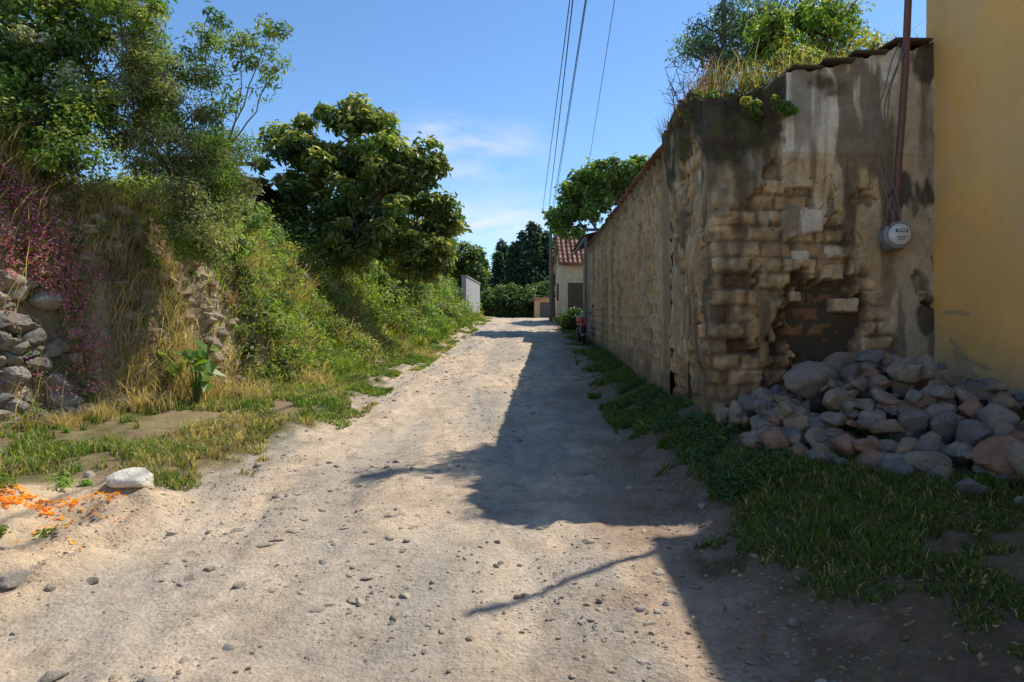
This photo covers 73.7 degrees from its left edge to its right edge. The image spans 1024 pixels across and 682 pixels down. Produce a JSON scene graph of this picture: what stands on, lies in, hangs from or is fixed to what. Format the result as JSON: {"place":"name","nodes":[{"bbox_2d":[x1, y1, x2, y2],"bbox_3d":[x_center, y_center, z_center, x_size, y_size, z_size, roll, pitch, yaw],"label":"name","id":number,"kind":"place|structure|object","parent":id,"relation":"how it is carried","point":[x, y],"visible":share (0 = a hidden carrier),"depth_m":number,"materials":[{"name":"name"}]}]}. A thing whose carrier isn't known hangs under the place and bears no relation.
{"place":"outdoors","nodes":[
{"label":"outdoors","id":0,"kind":"place"},
{"bbox_2d":[0,0,925,276],"label":"sky","id":1,"kind":"structure","parent":0,"point":[481,77],"materials":[{"name":"blue"}]},
{"bbox_2d":[0,183,1023,681],"bbox_3d":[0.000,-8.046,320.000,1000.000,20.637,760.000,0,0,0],"label":"ground","id":2,"kind":"structure","parent":0,"point":[138,599],"depth_m":4.53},
{"bbox_2d":[6,22,115,225],"bbox_3d":[-6.066,-2.874,9.145,1.281,2.762,0.872,0,0,0],"label":"tree","id":3,"kind":"object","parent":2,"relation":"on","point":[70,66],"visible":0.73,"depth_m":9.10,"materials":[{"name":"green plant"}]},
{"bbox_2d":[0,30,143,206],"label":"overgrown shrub","id":4,"kind":"object","parent":2,"relation":"on","point":[55,132],"visible":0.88,"depth_m":8.96,"materials":[{"name":"green plant"}]},
{"bbox_2d":[0,481,155,548],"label":"marigold petals","id":5,"kind":"object","parent":2,"relation":"on","point":[13,497],"visible":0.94,"depth_m":5.31,"materials":[{"name":"orange plant"}]},
{"bbox_2d":[1,150,168,198],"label":"bank top brambles","id":6,"kind":"object","parent":2,"relation":"on","point":[116,181],"visible":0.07,"depth_m":10.56,"materials":[{"name":"green plant"}]},
{"bbox_2d":[0,0,177,129],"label":"broadleaf tree","id":7,"kind":"object","parent":2,"relation":"on","point":[55,19],"visible":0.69,"depth_m":9.23,"materials":[{"name":"green plant"}]},
{"bbox_2d":[104,467,153,489],"bbox_3d":[-3.208,1.173,5.722,0.330,0.212,0.315,0,0,0],"label":"white rock","id":8,"kind":"object","parent":2,"relation":"on","point":[136,477],"visible":0.89,"depth_m":5.64,"materials":[{"name":"white stone"}]},
{"bbox_2d":[0,179,267,431],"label":"stone retaining wall","id":9,"kind":"structure","parent":2,"relation":"on","point":[33,334],"depth_m":8.62,"materials":[{"name":"grey stone"}]},
{"bbox_2d":[0,159,153,396],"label":"pink flower creeper","id":10,"kind":"object","parent":9,"relation":"attached to","point":[49,280],"visible":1,"depth_m":8.75,"materials":[{"name":"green plant"}]},
{"bbox_2d":[0,99,286,438],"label":"dry grass tussocks","id":11,"kind":"object","parent":2,"relation":"on","point":[148,401],"visible":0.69,"depth_m":9.60,"materials":[{"name":"green plant"}]},
{"bbox_2d":[0,161,292,432],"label":"bank weeds","id":12,"kind":"object","parent":2,"relation":"on","point":[104,273],"visible":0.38,"depth_m":9.55,"materials":[{"name":"green plant"}]},
{"bbox_2d":[76,0,267,270],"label":"feathery shrub","id":13,"kind":"object","parent":2,"relation":"on","point":[155,96],"visible":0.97,"depth_m":9.84,"materials":[{"name":"green plant"}]},
{"bbox_2d":[157,339,226,404],"bbox_3d":[-4.675,0.569,9.882,0.936,1.201,0.570,0,0,0],"label":"broad leaf plant","id":14,"kind":"object","parent":2,"relation":"on","point":[201,367],"visible":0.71,"depth_m":9.85,"materials":[{"name":"green plant"}]},
{"bbox_2d":[129,150,279,212],"bbox_3d":[-7.350,-3.100,17.185,3.000,2.800,2.830,0,0,0],"label":"bush","id":15,"kind":"object","parent":2,"relation":"on","point":[267,197],"visible":0.11,"depth_m":16.90,"materials":[{"name":"plant"}]},
{"bbox_2d":[0,334,449,538],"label":"verge weeds","id":16,"kind":"object","parent":2,"relation":"on","point":[63,482],"visible":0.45,"depth_m":5.98,"materials":[{"name":"green plant"}]},
{"bbox_2d":[170,0,294,257],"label":"slender sapling","id":17,"kind":"object","parent":2,"relation":"on","point":[208,41],"visible":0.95,"depth_m":10.46,"materials":[{"name":"green plant"}]},
{"bbox_2d":[106,159,459,288],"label":"bank top bushes","id":18,"kind":"object","parent":2,"relation":"on","point":[259,219],"visible":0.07,"depth_m":14.76,"materials":[{"name":"green plant"}]},
{"bbox_2d":[194,208,456,386],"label":"bank bushes","id":19,"kind":"object","parent":2,"relation":"on","point":[277,322],"visible":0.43,"depth_m":14.07,"materials":[{"name":"green plant"}]},
{"bbox_2d":[219,230,442,371],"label":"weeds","id":20,"kind":"object","parent":2,"relation":"on","point":[233,297],"visible":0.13,"depth_m":12.53,"materials":[{"name":"green plant"}]},
{"bbox_2d":[297,271,382,381],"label":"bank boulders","id":21,"kind":"object","parent":2,"relation":"on","point":[307,278],"visible":0.23,"depth_m":15.06,"materials":[{"name":"grey stone"}]},
{"bbox_2d":[250,91,472,285],"bbox_3d":[-4.278,-3.998,17.912,6.421,5.068,3.605,0,0,0],"label":"avocado tree","id":22,"kind":"object","parent":2,"relation":"on","point":[395,170],"visible":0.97,"depth_m":17.42,"materials":[{"name":"green plant"}]},
{"bbox_2d":[320,189,456,284],"bbox_3d":[-4.596,-3.832,24.797,5.150,3.584,3.654,0,0,0],"label":"avocado tree","id":23,"kind":"object","parent":2,"relation":"on","point":[409,216],"visible":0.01,"depth_m":24.80,"materials":[{"name":"green plant"}]},
{"bbox_2d":[0,462,799,681],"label":"road stones","id":24,"kind":"object","parent":2,"relation":"on","point":[12,579],"visible":0.95,"depth_m":4.03,"materials":[{"name":"grey stone"}]},
{"bbox_2d":[362,254,481,338],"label":"roadside bushes","id":25,"kind":"object","parent":2,"relation":"on","point":[452,305],"visible":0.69,"depth_m":23.94,"materials":[{"name":"green plant"}]},
{"bbox_2d":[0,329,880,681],"bbox_3d":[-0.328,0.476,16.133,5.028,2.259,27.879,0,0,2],"label":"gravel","id":26,"kind":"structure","parent":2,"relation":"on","point":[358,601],"depth_m":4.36,"materials":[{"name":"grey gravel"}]},
{"bbox_2d":[438,236,492,291],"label":"roadside tree","id":27,"kind":"object","parent":2,"relation":"on","point":[470,262],"visible":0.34,"depth_m":44.22,"materials":[{"name":"green plant"}]},
{"bbox_2d":[461,275,480,311],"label":"concrete wall","id":28,"kind":"structure","parent":2,"relation":"on","point":[470,285],"depth_m":37.81,"materials":[{"name":"white concrete"}]},
{"bbox_2d":[0,159,1023,659],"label":"grass","id":29,"kind":"structure","parent":2,"relation":"on","point":[304,393],"depth_m":6.66,"materials":[{"name":"green plant"}]},
{"bbox_2d":[480,280,555,317],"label":"dark shrub","id":30,"kind":"object","parent":2,"relation":"on","point":[517,303],"visible":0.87,"depth_m":56.42,"materials":[{"name":"green plant"}]},
{"bbox_2d":[480,221,585,317],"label":"pine forest","id":31,"kind":"object","parent":2,"relation":"on","point":[524,261],"visible":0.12,"depth_m":81.89,"materials":[{"name":"green plant"}]},
{"bbox_2d":[533,297,555,317],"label":"walls","id":32,"kind":"structure","parent":2,"relation":"on","point":[536,309],"depth_m":54.75,"materials":[{"name":"beige paint"}]},
{"bbox_2d":[540,302,548,317],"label":"door","id":33,"kind":"structure","parent":32,"relation":"attached to","point":[544,309],"depth_m":54.70,"materials":[{"name":"paint"}]},
{"bbox_2d":[541,206,552,321],"bbox_3d":[2.050,-3.864,35.982,1.000,6.500,0.254,0,0,0],"label":"utility pole","id":34,"kind":"object","parent":2,"relation":"on","point":[550,277],"visible":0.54,"depth_m":35.92,"materials":[{"name":"brown wood"}]},
{"bbox_2d":[543,0,614,227],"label":"overhead wires","id":35,"kind":"object","parent":34,"relation":"attached to","point":[571,88],"visible":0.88,"depth_m":17.68,"materials":[{"name":"paint"}]},
{"bbox_2d":[553,270,555,319],"bbox_3d":[2.237,-3.453,37.500,0.383,5.406,0.159,0,0,0],"label":"utility pole","id":36,"kind":"object","parent":2,"relation":"on","point":[554,313],"visible":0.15,"depth_m":37.44,"materials":[{"name":"wood"}]},
{"bbox_2d":[552,306,582,329],"bbox_3d":[2.493,-0.756,29.267,1.208,1.523,1.877,0,0,-13],"label":"roadside shrub","id":37,"kind":"object","parent":2,"relation":"on","point":[568,320],"visible":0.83,"depth_m":28.86,"materials":[{"name":"green plant"}]},
{"bbox_2d":[556,265,582,320],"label":"walls","id":38,"kind":"structure","parent":2,"relation":"on","point":[566,275],"depth_m":34.10,"materials":[{"name":"beige paint"}]},
{"bbox_2d":[554,235,583,273],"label":"roof tiles","id":39,"kind":"object","parent":38,"relation":"on","point":[563,250],"visible":0.25,"depth_m":34.69,"materials":[{"name":"tile"}]},
{"bbox_2d":[556,255,582,314],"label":"gable door window","id":40,"kind":"structure","parent":38,"relation":"attached to","point":[575,295],"depth_m":34.05,"materials":[{"name":"brown wood"}]},
{"bbox_2d":[570,305,593,343],"bbox_3d":[2.384,-0.524,22.574,0.797,1.300,1.786,0,0,17],"label":"motorcycle","id":41,"kind":"object","parent":2,"relation":"on","point":[581,319],"visible":0.97,"depth_m":22.20,"materials":[{"name":"metal"}]},
{"bbox_2d":[572,228,598,336],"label":"roadside shed","id":42,"kind":"structure","parent":2,"relation":"on","point":[583,241],"depth_m":25.57,"materials":[{"name":"paint"}]},
{"bbox_2d":[587,289,588,334],"bbox_3d":[2.970,-1.100,27.200,0.060,1.900,1.000,0,0,0],"label":"door","id":43,"kind":"structure","parent":42,"relation":"in","point":[587,289],"depth_m":26.71,"materials":[{"name":"paint"}]},
{"bbox_2d":[543,152,650,241],"bbox_3d":[4.216,-3.872,29.575,5.751,8.400,3.472,0,0,0],"label":"walnut tree","id":44,"kind":"object","parent":2,"relation":"on","point":[601,191],"visible":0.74,"depth_m":28.85,"materials":[{"name":"green plant"}]},
{"bbox_2d":[589,151,672,392],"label":"adobe wall","id":45,"kind":"structure","parent":2,"relation":"on","point":[630,267],"depth_m":12.37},
{"bbox_2d":[587,144,662,244],"bbox_3d":[2.662,-3.105,16.913,0.618,0.662,14.618,0,0,2],"label":"tile coping","id":46,"kind":"object","parent":45,"relation":"on","point":[656,154],"visible":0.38,"depth_m":12.55,"materials":[{"name":"ceramic"}]},
{"bbox_2d":[670,225,673,381],"bbox_3d":[2.689,-0.990,16.851,0.430,4.780,15.127,0,0,2],"label":"wall crack","id":47,"kind":"object","parent":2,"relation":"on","point":[671,376],"visible":0.01,"depth_m":11.52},
{"bbox_2d":[588,343,813,507],"bbox_3d":[2.112,0.661,12.464,0.916,1.276,14.802,0,0,1],"label":"clover patch","id":48,"kind":"object","parent":2,"relation":"on","point":[717,473],"visible":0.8,"depth_m":6.51,"materials":[{"name":"green plant"}]},
{"bbox_2d":[664,0,870,91],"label":"pepper tree","id":49,"kind":"object","parent":2,"relation":"on","point":[726,29],"visible":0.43,"depth_m":9.86,"materials":[{"name":"green plant"}]},
{"bbox_2d":[679,42,932,398],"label":"ruined wall","id":50,"kind":"structure","parent":2,"relation":"on","point":[815,348],"depth_m":7.35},
{"bbox_2d":[659,46,719,109],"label":"bare twigs","id":51,"kind":"object","parent":50,"relation":"on","point":[672,88],"visible":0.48,"depth_m":8.82,"materials":[{"name":"brown plant"}]},
{"bbox_2d":[649,19,925,141],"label":"rooftop weeds","id":52,"kind":"object","parent":50,"relation":"on","point":[789,108],"visible":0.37,"depth_m":7.41,"materials":[{"name":"green plant"}]},
{"bbox_2d":[662,42,934,414],"bbox_3d":[3.226,-0.943,8.186,2.482,4.485,2.328,0,0,0],"label":"masonry face","id":53,"kind":"object","parent":50,"relation":"on","point":[777,200],"visible":0.75,"depth_m":7.16},
{"bbox_2d":[872,0,911,227],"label":"electric service mast","id":54,"kind":"object","parent":53,"relation":"attached to","point":[894,212],"visible":0.98,"depth_m":6.92,"materials":[{"name":"brown metal"}]},
{"bbox_2d":[877,221,911,250],"bbox_3d":[3.930,-1.080,7.038,0.280,0.280,0.324,0,0,0],"label":"electric meter","id":55,"kind":"object","parent":53,"relation":"attached to","point":[897,236],"visible":0.99,"depth_m":6.93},
{"bbox_2d":[778,37,932,76],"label":"roof edge slabs","id":56,"kind":"structure","parent":50,"relation":"on","point":[915,42],"depth_m":7.10,"materials":[{"name":"brown stone"}]},
{"bbox_2d":[740,0,890,79],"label":"backyard shrub","id":57,"kind":"object","parent":2,"relation":"on","point":[812,23],"visible":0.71,"depth_m":8.64,"materials":[{"name":"green plant"}]},
{"bbox_2d":[618,403,1023,681],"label":"fallen leaves","id":58,"kind":"object","parent":2,"relation":"on","point":[1017,668],"visible":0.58,"depth_m":3.49,"materials":[{"name":"brown plant"}]},
{"bbox_2d":[715,349,1023,505],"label":"rubble pile","id":59,"kind":"object","parent":2,"relation":"on","point":[943,414],"visible":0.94,"depth_m":5.71,"materials":[{"name":"grey stone"}]},
{"bbox_2d":[926,0,1023,421],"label":"street wall","id":60,"kind":"structure","parent":2,"relation":"on","point":[977,304],"depth_m":6.43,"materials":[{"name":"yellow paint"}]}
]}

